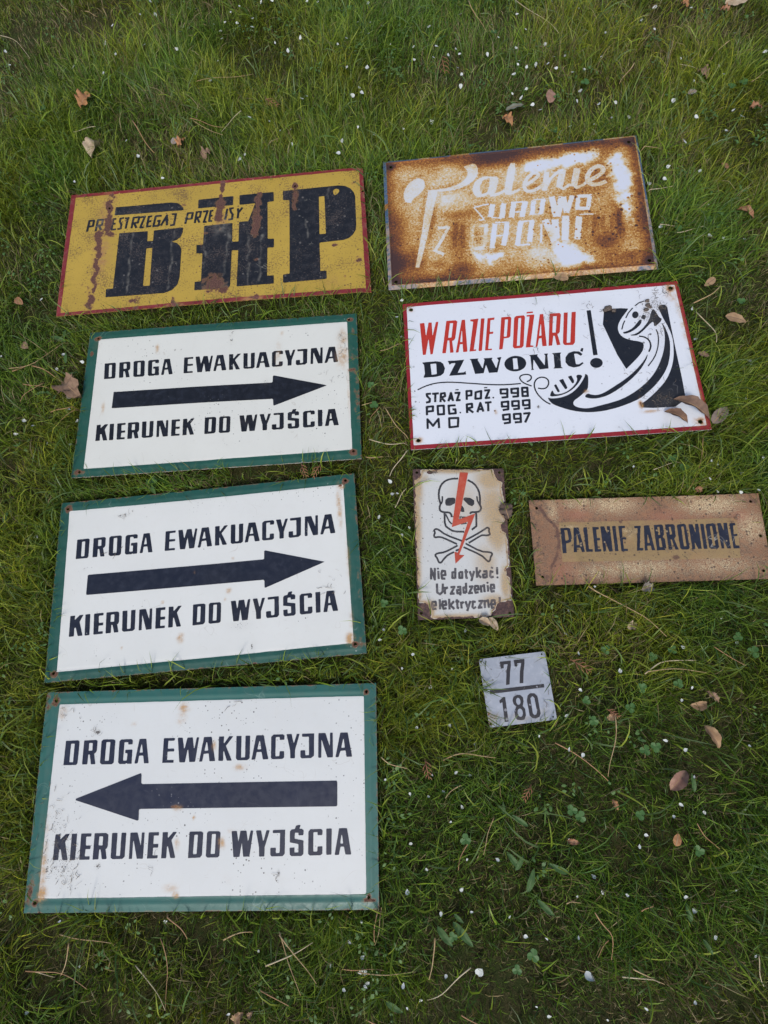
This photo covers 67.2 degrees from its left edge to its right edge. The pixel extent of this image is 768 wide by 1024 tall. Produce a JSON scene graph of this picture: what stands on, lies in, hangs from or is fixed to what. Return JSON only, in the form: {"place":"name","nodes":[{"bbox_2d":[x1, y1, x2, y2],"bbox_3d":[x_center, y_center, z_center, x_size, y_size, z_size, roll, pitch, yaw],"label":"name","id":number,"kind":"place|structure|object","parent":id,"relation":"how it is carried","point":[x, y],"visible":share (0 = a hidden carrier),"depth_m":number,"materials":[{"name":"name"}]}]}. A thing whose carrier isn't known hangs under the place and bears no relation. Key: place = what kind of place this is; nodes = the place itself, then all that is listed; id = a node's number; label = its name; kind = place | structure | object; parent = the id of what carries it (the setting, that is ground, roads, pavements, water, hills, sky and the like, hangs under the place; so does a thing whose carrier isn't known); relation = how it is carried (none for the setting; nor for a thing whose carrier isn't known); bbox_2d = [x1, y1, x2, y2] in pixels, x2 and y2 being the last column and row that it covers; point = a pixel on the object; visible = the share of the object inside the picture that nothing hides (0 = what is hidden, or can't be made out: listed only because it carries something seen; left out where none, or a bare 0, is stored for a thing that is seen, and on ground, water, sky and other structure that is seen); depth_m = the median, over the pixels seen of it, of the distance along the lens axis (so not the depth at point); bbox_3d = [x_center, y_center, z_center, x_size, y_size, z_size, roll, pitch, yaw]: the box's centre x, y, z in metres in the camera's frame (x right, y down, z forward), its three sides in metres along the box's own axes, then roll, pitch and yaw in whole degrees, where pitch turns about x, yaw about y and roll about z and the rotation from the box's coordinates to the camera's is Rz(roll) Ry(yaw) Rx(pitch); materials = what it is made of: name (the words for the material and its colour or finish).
{"place":"outdoors","nodes":[
{"label":"outdoors","id":0,"kind":"place"},
{"bbox_2d":[0,0,767,1023],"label":"ground","id":1,"kind":"structure","parent":0,"point":[506,1004],"depth_m":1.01,"materials":[{"name":"plant"}]},
{"bbox_2d":[14,297,22,304],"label":"dead leaf","id":2,"kind":"object","parent":1,"relation":"on","point":[17,299],"visible":1,"depth_m":1.32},
{"bbox_2d":[25,970,86,988],"bbox_3d":[-0.525,0.746,0.928,0.112,0.008,0.012,8,74,7],"label":"dry stalk","id":3,"kind":"object","parent":1,"relation":"on","point":[54,972],"visible":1,"depth_m":0.93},
{"bbox_2d":[51,372,81,397],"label":"dead leaf","id":4,"kind":"object","parent":1,"relation":"on","point":[67,388],"visible":1,"depth_m":1.23,"materials":[{"name":"plant"}]},
{"bbox_2d":[74,88,90,107],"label":"dead leaf","id":5,"kind":"object","parent":1,"relation":"on","point":[80,97],"visible":1,"depth_m":1.47,"materials":[{"name":"plant"}]},
{"bbox_2d":[59,934,109,942],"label":"dry stalk","id":6,"kind":"object","parent":1,"relation":"on","point":[85,939],"visible":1,"depth_m":0.94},
{"bbox_2d":[82,137,102,157],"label":"dead leaf","id":7,"kind":"object","parent":1,"relation":"on","point":[87,143],"visible":0.95,"depth_m":1.42,"materials":[{"name":"plant"}]},
{"bbox_2d":[135,965,164,1009],"bbox_3d":[-0.369,0.750,0.914,0.080,0.010,0.005,40,80,14],"label":"dry stalk","id":8,"kind":"object","parent":1,"relation":"on","point":[150,984],"visible":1,"depth_m":0.92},
{"bbox_2d":[146,479,155,493],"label":"weed leaf","id":9,"kind":"object","parent":1,"relation":"on","point":[151,488],"visible":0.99,"depth_m":1.17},
{"bbox_2d":[160,938,167,1006],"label":"dry stalk","id":10,"kind":"object","parent":1,"relation":"on","point":[167,967],"visible":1,"depth_m":0.92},
{"bbox_2d":[174,135,185,146],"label":"dead leaf","id":11,"kind":"object","parent":1,"relation":"on","point":[178,140],"visible":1,"depth_m":1.42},
{"bbox_2d":[24,683,378,912],"bbox_3d":[-0.312,0.485,0.995,0.608,0.007,0.352,-3,73,4],"label":"evacuation sign","id":12,"kind":"object","parent":1,"relation":"on","point":[210,799],"visible":1,"depth_m":0.99,"materials":[{"name":"white metal"}]},
{"bbox_2d":[44,473,366,682],"bbox_3d":[-0.344,0.120,1.107,0.602,0.008,0.350,-6,73,3],"label":"evacuation sign","id":13,"kind":"object","parent":1,"relation":"on","point":[200,579],"visible":1,"depth_m":1.10,"materials":[{"name":"white metal"}]},
{"bbox_2d":[200,146,210,158],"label":"dead leaf","id":14,"kind":"object","parent":1,"relation":"on","point":[206,151],"visible":0.98,"depth_m":1.40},
{"bbox_2d":[56,168,370,316],"bbox_3d":[-0.393,-0.625,1.336,0.718,0.010,0.347,-4,73,3],"label":"safety sign","id":15,"kind":"object","parent":1,"relation":"on","point":[249,239],"visible":1,"depth_m":1.33,"materials":[{"name":"metal"}]},
{"bbox_2d":[71,314,361,477],"bbox_3d":[-0.350,-0.252,1.220,0.600,0.006,0.345,-3,73,3],"label":"evacuation sign","id":16,"kind":"object","parent":1,"relation":"on","point":[253,393],"visible":1,"depth_m":1.21,"materials":[{"name":"white metal"}]},
{"bbox_2d":[230,1012,242,1023],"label":"dead leaf","id":17,"kind":"object","parent":1,"relation":"on","point":[237,1017],"visible":1,"depth_m":0.89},
{"bbox_2d":[260,990,288,1005],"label":"dry stalk","id":18,"kind":"object","parent":1,"relation":"on","point":[273,997],"visible":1,"depth_m":0.89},
{"bbox_2d":[265,942,312,966],"bbox_3d":[-0.148,0.697,0.908,0.079,0.008,0.004,-23,73,-3],"label":"dry stalk","id":19,"kind":"object","parent":1,"relation":"on","point":[286,957],"visible":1,"depth_m":0.91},
{"bbox_2d":[279,932,300,995],"bbox_3d":[-0.148,0.707,0.905,0.004,0.010,0.089,-26,73,-4],"label":"dry stalk","id":20,"kind":"object","parent":1,"relation":"on","point":[288,963],"visible":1,"depth_m":0.91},
{"bbox_2d":[279,934,315,982],"bbox_3d":[-0.135,0.698,0.902,0.003,0.008,0.089,-43,75,-8],"label":"dry stalk","id":21,"kind":"object","parent":1,"relation":"on","point":[295,956],"visible":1,"depth_m":0.90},
{"bbox_2d":[310,464,320,478],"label":"dead sprig","id":22,"kind":"object","parent":1,"relation":"on","point":[315,471],"visible":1,"depth_m":1.14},
{"bbox_2d":[342,968,383,970],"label":"dry stalk","id":23,"kind":"object","parent":1,"relation":"on","point":[361,969],"visible":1,"depth_m":0.90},
{"bbox_2d":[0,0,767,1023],"bbox_3d":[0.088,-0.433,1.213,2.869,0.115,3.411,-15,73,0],"label":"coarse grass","id":24,"kind":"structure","parent":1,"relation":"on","point":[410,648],"depth_m":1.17,"materials":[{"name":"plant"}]},
{"bbox_2d":[0,0,767,1023],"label":"thatch","id":25,"kind":"object","parent":1,"relation":"on","point":[564,970],"visible":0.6,"depth_m":1.04,"materials":[{"name":"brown plant"}]},
{"bbox_2d":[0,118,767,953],"bbox_3d":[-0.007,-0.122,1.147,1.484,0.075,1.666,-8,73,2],"label":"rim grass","id":26,"kind":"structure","parent":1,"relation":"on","point":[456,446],"depth_m":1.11,"materials":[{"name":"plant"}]},
{"bbox_2d":[0,0,767,1023],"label":"weeds","id":27,"kind":"object","parent":1,"relation":"on","point":[464,454],"visible":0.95,"depth_m":1.10,"materials":[{"name":"green plant"}]},
{"bbox_2d":[358,971,409,975],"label":"dry stalk","id":28,"kind":"object","parent":1,"relation":"on","point":[380,974],"visible":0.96,"depth_m":0.89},
{"bbox_2d":[36,284,739,895],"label":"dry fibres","id":29,"kind":"object","parent":1,"relation":"on","point":[334,592],"visible":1,"depth_m":1.08,"materials":[{"name":"plant"}]},
{"bbox_2d":[386,1001,402,1012],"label":"weed leaf","id":30,"kind":"object","parent":1,"relation":"on","point":[396,1009],"visible":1,"depth_m":0.88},
{"bbox_2d":[398,625,406,634],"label":"clover","id":31,"kind":"object","parent":1,"relation":"on","point":[401,630],"visible":1,"depth_m":1.04,"materials":[{"name":"green plant"}]},
{"bbox_2d":[423,758,431,779],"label":"dead sprig","id":32,"kind":"object","parent":1,"relation":"on","point":[427,769],"visible":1,"depth_m":0.97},
{"bbox_2d":[429,938,435,978],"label":"dry stalk","id":33,"kind":"object","parent":1,"relation":"on","point":[433,957],"visible":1,"depth_m":0.89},
{"bbox_2d":[437,56,448,72],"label":"dead sprig","id":34,"kind":"object","parent":1,"relation":"on","point":[443,64],"visible":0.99,"depth_m":1.42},
{"bbox_2d":[437,926,452,946],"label":"weed leaf","id":35,"kind":"object","parent":1,"relation":"on","point":[443,936],"visible":1,"depth_m":0.91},
{"bbox_2d":[428,967,470,999],"bbox_3d":[0.101,0.723,0.882,0.082,0.010,0.006,-35,74,-6],"label":"dry stalk","id":36,"kind":"object","parent":1,"relation":"on","point":[452,983],"visible":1,"depth_m":0.88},
{"bbox_2d":[449,932,457,941],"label":"clover","id":37,"kind":"object","parent":1,"relation":"on","point":[452,936],"visible":1,"depth_m":0.90,"materials":[{"name":"green plant"}]},
{"bbox_2d":[453,922,472,946],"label":"weed leaf","id":38,"kind":"object","parent":1,"relation":"on","point":[460,930],"visible":1,"depth_m":0.90,"materials":[{"name":"plant"}]},
{"bbox_2d":[413,469,513,619],"bbox_3d":[0.146,0.053,1.089,0.176,0.006,0.293,-2,73,4],"label":"voltage sign","id":39,"kind":"object","parent":1,"relation":"on","point":[462,544],"visible":1,"depth_m":1.08,"materials":[{"name":"metal"}]},
{"bbox_2d":[498,503,512,518],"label":"dead leaf","id":40,"kind":"object","parent":39,"relation":"on","point":[507,512],"visible":1,"depth_m":1.08,"materials":[{"name":"plant"}]},
{"bbox_2d":[460,833,470,844],"bbox_3d":[0.133,0.531,0.941,0.016,0.022,0.018,25,77,11],"label":"clover","id":41,"kind":"object","parent":1,"relation":"on","point":[466,838],"visible":1,"depth_m":0.93,"materials":[{"name":"green plant"}]},
{"bbox_2d":[443,753,495,760],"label":"dry stalk","id":42,"kind":"object","parent":1,"relation":"on","point":[468,753],"visible":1,"depth_m":0.97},
{"bbox_2d":[475,968,482,976],"bbox_3d":[0.148,0.713,0.894,0.012,0.009,0.012,-12,73,1],"label":"petal","id":43,"kind":"object","parent":1,"relation":"on","point":[479,972],"visible":1,"depth_m":0.90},
{"bbox_2d":[479,617,490,625],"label":"dead leaf","id":44,"kind":"object","parent":1,"relation":"on","point":[484,620],"visible":1,"depth_m":1.03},
{"bbox_2d":[488,617,497,629],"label":"dead leaf","id":45,"kind":"object","parent":1,"relation":"on","point":[494,624],"visible":1,"depth_m":1.03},
{"bbox_2d":[502,111,512,125],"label":"dead leaf","id":46,"kind":"object","parent":1,"relation":"on","point":[508,118],"visible":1,"depth_m":1.36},
{"bbox_2d":[506,851,517,866],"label":"weed leaf","id":47,"kind":"object","parent":1,"relation":"on","point":[514,861],"visible":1,"depth_m":0.93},
{"bbox_2d":[506,103,523,109],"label":"dead leaf","id":48,"kind":"object","parent":1,"relation":"on","point":[513,105],"visible":1,"depth_m":1.38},
{"bbox_2d":[512,964,521,974],"bbox_3d":[0.203,0.699,0.887,0.014,0.021,0.014,36,79,13],"label":"clover","id":49,"kind":"object","parent":1,"relation":"on","point":[517,970],"visible":1,"depth_m":0.88,"materials":[{"name":"green plant"}]},
{"bbox_2d":[479,652,556,726],"bbox_3d":[0.232,0.308,1.006,0.117,0.003,0.115,-7,73,2],"label":"number plate","id":50,"kind":"object","parent":1,"relation":"on","point":[524,684],"visible":1,"depth_m":1.00,"materials":[{"name":"metal"}]},
{"bbox_2d":[515,855,523,869],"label":"weed leaf","id":51,"kind":"object","parent":1,"relation":"on","point":[519,864],"visible":1,"depth_m":0.93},
{"bbox_2d":[512,815,527,826],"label":"weed leaf","id":52,"kind":"object","parent":1,"relation":"on","point":[520,821],"visible":1,"depth_m":0.94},
{"bbox_2d":[383,135,657,289],"bbox_3d":[0.296,-0.679,1.298,0.589,0.011,0.369,-3,73,4],"label":"rusted notice sign","id":53,"kind":"object","parent":1,"relation":"on","point":[569,208],"visible":1,"depth_m":1.29,"materials":[{"name":"metal"}]},
{"bbox_2d":[521,784,531,802],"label":"dead sprig","id":54,"kind":"object","parent":1,"relation":"on","point":[529,788],"visible":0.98,"depth_m":0.94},
{"bbox_2d":[527,869,534,891],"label":"weed leaf","id":55,"kind":"object","parent":1,"relation":"on","point":[530,882],"visible":1,"depth_m":0.92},
{"bbox_2d":[527,948,538,962],"bbox_3d":[0.229,0.680,0.889,0.018,0.022,0.018,-39,74,-7],"label":"clover","id":56,"kind":"object","parent":1,"relation":"on","point":[531,953],"visible":1,"depth_m":0.88,"materials":[{"name":"green plant"}]},
{"bbox_2d":[537,899,554,916],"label":"weed leaf","id":57,"kind":"object","parent":1,"relation":"on","point":[545,907],"visible":1,"depth_m":0.90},
{"bbox_2d":[546,89,555,102],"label":"dead leaf","id":58,"kind":"object","parent":1,"relation":"on","point":[550,93],"visible":1,"depth_m":1.38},
{"bbox_2d":[403,281,711,449],"bbox_3d":[0.335,-0.303,1.181,0.580,0.006,0.340,-4,73,3],"label":"fire alarm sign","id":59,"kind":"object","parent":1,"relation":"on","point":[477,370],"visible":1,"depth_m":1.18,"materials":[{"name":"metal"}]},
{"bbox_2d":[665,408,687,422],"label":"dead leaf","id":60,"kind":"object","parent":59,"relation":"on","point":[680,413],"visible":1,"depth_m":1.11,"materials":[{"name":"plant"}]},
{"bbox_2d":[673,395,709,419],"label":"dead leaf","id":61,"kind":"object","parent":59,"relation":"on","point":[699,404],"visible":1,"depth_m":1.11,"materials":[{"name":"plant"}]},
{"bbox_2d":[548,863,568,874],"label":"weed leaf","id":62,"kind":"object","parent":1,"relation":"on","point":[556,869],"visible":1,"depth_m":0.92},
{"bbox_2d":[554,274,568,280],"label":"dead leaf","id":63,"kind":"object","parent":1,"relation":"on","point":[564,277],"visible":1,"depth_m":1.23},
{"bbox_2d":[568,805,577,815],"bbox_3d":[0.303,0.485,0.941,0.017,0.022,0.016,38,80,14],"label":"clover","id":64,"kind":"object","parent":1,"relation":"on","point":[570,810],"visible":1,"depth_m":0.93,"materials":[{"name":"green plant"}]},
{"bbox_2d":[568,839,578,844],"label":"dead leaf","id":65,"kind":"object","parent":1,"relation":"on","point":[573,841],"visible":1,"depth_m":0.92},
{"bbox_2d":[575,811,585,821],"bbox_3d":[0.318,0.495,0.943,0.016,0.022,0.018,-12,73,1],"label":"clover","id":66,"kind":"object","parent":1,"relation":"on","point":[579,815],"visible":1,"depth_m":0.93,"materials":[{"name":"green plant"}]},
{"bbox_2d":[555,742,606,779],"bbox_3d":[0.327,0.410,0.956,0.097,0.011,0.006,33,79,13],"label":"dry stalk","id":67,"kind":"object","parent":1,"relation":"on","point":[580,757],"visible":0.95,"depth_m":0.96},
{"bbox_2d":[570,659,592,673],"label":"dead sprig","id":68,"kind":"object","parent":1,"relation":"on","point":[576,663],"visible":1,"depth_m":0.99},
{"bbox_2d":[582,696,590,703],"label":"clover","id":69,"kind":"object","parent":1,"relation":"on","point":[585,699],"visible":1,"depth_m":0.98,"materials":[{"name":"green plant"}]},
{"bbox_2d":[584,971,594,980],"bbox_3d":[0.311,0.704,0.876,0.014,0.006,0.011,-1,73,4],"label":"petal","id":70,"kind":"object","parent":1,"relation":"on","point":[588,975],"visible":1,"depth_m":0.88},
{"bbox_2d":[589,716,598,724],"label":"clover","id":71,"kind":"object","parent":1,"relation":"on","point":[593,722],"visible":0.99,"depth_m":0.97,"materials":[{"name":"green plant"}]},
{"bbox_2d":[595,912,612,959],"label":"dry stalk","id":72,"kind":"object","parent":1,"relation":"on","point":[608,930],"visible":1,"depth_m":0.88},
{"bbox_2d":[601,645,609,654],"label":"clover","id":73,"kind":"object","parent":1,"relation":"on","point":[605,649],"visible":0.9,"depth_m":1.00,"materials":[{"name":"green plant"}]},
{"bbox_2d":[608,716,616,774],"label":"dry stalk","id":74,"kind":"object","parent":1,"relation":"on","point":[614,743],"visible":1,"depth_m":0.95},
{"bbox_2d":[607,709,621,718],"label":"dead sprig","id":75,"kind":"object","parent":1,"relation":"on","point":[614,714],"visible":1,"depth_m":0.96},
{"bbox_2d":[588,586,666,636],"bbox_3d":[0.427,0.170,1.010,0.153,0.007,0.010,33,78,13],"label":"dry stalk","id":76,"kind":"object","parent":1,"relation":"on","point":[624,606],"visible":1,"depth_m":1.01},
{"bbox_2d":[625,703,634,712],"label":"clover","id":77,"kind":"object","parent":1,"relation":"on","point":[631,705],"visible":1,"depth_m":0.97,"materials":[{"name":"green plant"}]},
{"bbox_2d":[627,620,637,629],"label":"dead leaf","id":78,"kind":"object","parent":1,"relation":"on","point":[630,627],"visible":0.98,"depth_m":1.01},
{"bbox_2d":[635,810,644,820],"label":"clover","id":79,"kind":"object","parent":1,"relation":"on","point":[639,815],"visible":1,"depth_m":0.92,"materials":[{"name":"green plant"}]},
{"bbox_2d":[622,976,659,982],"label":"dry stalk","id":80,"kind":"object","parent":1,"relation":"on","point":[639,978],"visible":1,"depth_m":0.86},
{"bbox_2d":[637,683,646,692],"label":"clover","id":81,"kind":"object","parent":1,"relation":"on","point":[642,686],"visible":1,"depth_m":0.97,"materials":[{"name":"green plant"}]},
{"bbox_2d":[640,745,649,755],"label":"clover","id":82,"kind":"object","parent":1,"relation":"on","point":[646,751],"visible":1,"depth_m":0.95,"materials":[{"name":"green plant"}]},
{"bbox_2d":[642,581,654,592],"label":"dead leaf","id":83,"kind":"object","parent":1,"relation":"on","point":[646,589],"visible":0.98,"depth_m":1.03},
{"bbox_2d":[529,493,767,585],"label":"smoking ban sign","id":84,"kind":"object","parent":1,"relation":"on","point":[574,539],"visible":1,"depth_m":1.06,"materials":[{"name":"brown metal"}]},
{"bbox_2d":[649,652,657,661],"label":"clover","id":85,"kind":"object","parent":1,"relation":"on","point":[652,656],"visible":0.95,"depth_m":0.99,"materials":[{"name":"green plant"}]},
{"bbox_2d":[650,742,661,752],"bbox_3d":[0.446,0.387,0.956,0.017,0.022,0.017,30,78,12],"label":"clover","id":86,"kind":"object","parent":1,"relation":"on","point":[657,746],"visible":1,"depth_m":0.95,"materials":[{"name":"green plant"}]},
{"bbox_2d":[644,660,694,673],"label":"dry stalk","id":87,"kind":"object","parent":1,"relation":"on","point":[665,661],"visible":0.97,"depth_m":0.99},
{"bbox_2d":[668,645,676,653],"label":"clover","id":88,"kind":"object","parent":1,"relation":"on","point":[671,650],"visible":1,"depth_m":0.99,"materials":[{"name":"green plant"}]},
{"bbox_2d":[668,455,676,463],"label":"clover","id":89,"kind":"object","parent":1,"relation":"on","point":[673,458],"visible":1,"depth_m":1.09,"materials":[{"name":"green plant"}]},
{"bbox_2d":[673,833,681,845],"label":"dead leaf","id":90,"kind":"object","parent":1,"relation":"on","point":[677,840],"visible":1,"depth_m":0.92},
{"bbox_2d":[673,679,682,687],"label":"clover","id":91,"kind":"object","parent":1,"relation":"on","point":[675,683],"visible":1,"depth_m":0.97,"materials":[{"name":"green plant"}]},
{"bbox_2d":[669,770,688,790],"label":"dead leaf","id":92,"kind":"object","parent":1,"relation":"on","point":[679,780],"visible":1,"depth_m":0.93,"materials":[{"name":"plant"}]},
{"bbox_2d":[685,903,692,921],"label":"weed leaf","id":93,"kind":"object","parent":1,"relation":"on","point":[690,918],"visible":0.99,"depth_m":0.89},
{"bbox_2d":[691,773,696,791],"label":"weed leaf","id":94,"kind":"object","parent":1,"relation":"on","point":[693,780],"visible":1,"depth_m":0.94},
{"bbox_2d":[690,701,706,710],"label":"dead leaf","id":95,"kind":"object","parent":1,"relation":"on","point":[702,705],"visible":1,"depth_m":0.96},
{"bbox_2d":[694,845,704,856],"bbox_3d":[0.497,0.536,0.918,0.016,0.022,0.016,3,74,5],"label":"clover","id":96,"kind":"object","parent":1,"relation":"on","point":[699,852],"visible":1,"depth_m":0.91,"materials":[{"name":"green plant"}]},
{"bbox_2d":[697,64,709,78],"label":"dead leaf","id":97,"kind":"object","parent":1,"relation":"on","point":[705,71],"visible":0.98,"depth_m":1.35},
{"bbox_2d":[698,351,709,356],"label":"dead leaf","id":98,"kind":"object","parent":1,"relation":"on","point":[705,354],"visible":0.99,"depth_m":1.16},
{"bbox_2d":[696,311,716,341],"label":"dry stalk","id":99,"kind":"object","parent":1,"relation":"on","point":[707,323],"visible":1,"depth_m":1.17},
{"bbox_2d":[703,939,712,954],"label":"weed leaf","id":100,"kind":"object","parent":1,"relation":"on","point":[707,943],"visible":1,"depth_m":0.88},
{"bbox_2d":[704,277,715,285],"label":"dead leaf","id":101,"kind":"object","parent":1,"relation":"on","point":[711,280],"visible":1,"depth_m":1.20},
{"bbox_2d":[704,725,721,747],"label":"dead leaf","id":102,"kind":"object","parent":1,"relation":"on","point":[714,734],"visible":1,"depth_m":0.94,"materials":[{"name":"plant"}]},
{"bbox_2d":[706,691,719,702],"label":"dead leaf","id":103,"kind":"object","parent":1,"relation":"on","point":[712,696],"visible":1,"depth_m":0.96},
{"bbox_2d":[711,407,728,423],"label":"dead leaf","id":104,"kind":"object","parent":1,"relation":"on","point":[715,417],"visible":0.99,"depth_m":1.12,"materials":[{"name":"plant"}]},
{"bbox_2d":[725,312,745,322],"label":"dead leaf","id":105,"kind":"object","parent":1,"relation":"on","point":[734,316],"visible":1,"depth_m":1.17,"materials":[{"name":"plant"}]},
{"bbox_2d":[725,0,746,5],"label":"dead leaf","id":106,"kind":"object","parent":1,"relation":"on","point":[734,2],"visible":1,"depth_m":1.42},
{"bbox_2d":[732,632,742,639],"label":"clover","id":107,"kind":"object","parent":1,"relation":"on","point":[737,637],"visible":1,"depth_m":0.99,"materials":[{"name":"green plant"}]},
{"bbox_2d":[737,205,753,216],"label":"dead leaf","id":108,"kind":"object","parent":1,"relation":"on","point":[751,212],"visible":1,"depth_m":1.23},
{"bbox_2d":[747,646,758,657],"bbox_3d":[0.628,0.240,0.992,0.019,0.022,0.021,7,74,7],"label":"clover","id":109,"kind":"object","parent":1,"relation":"on","point":[755,651],"visible":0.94,"depth_m":0.98,"materials":[{"name":"green plant"}]},
{"bbox_2d":[749,101,761,107],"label":"dead leaf","id":110,"kind":"object","parent":1,"relation":"on","point":[754,104],"visible":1,"depth_m":1.32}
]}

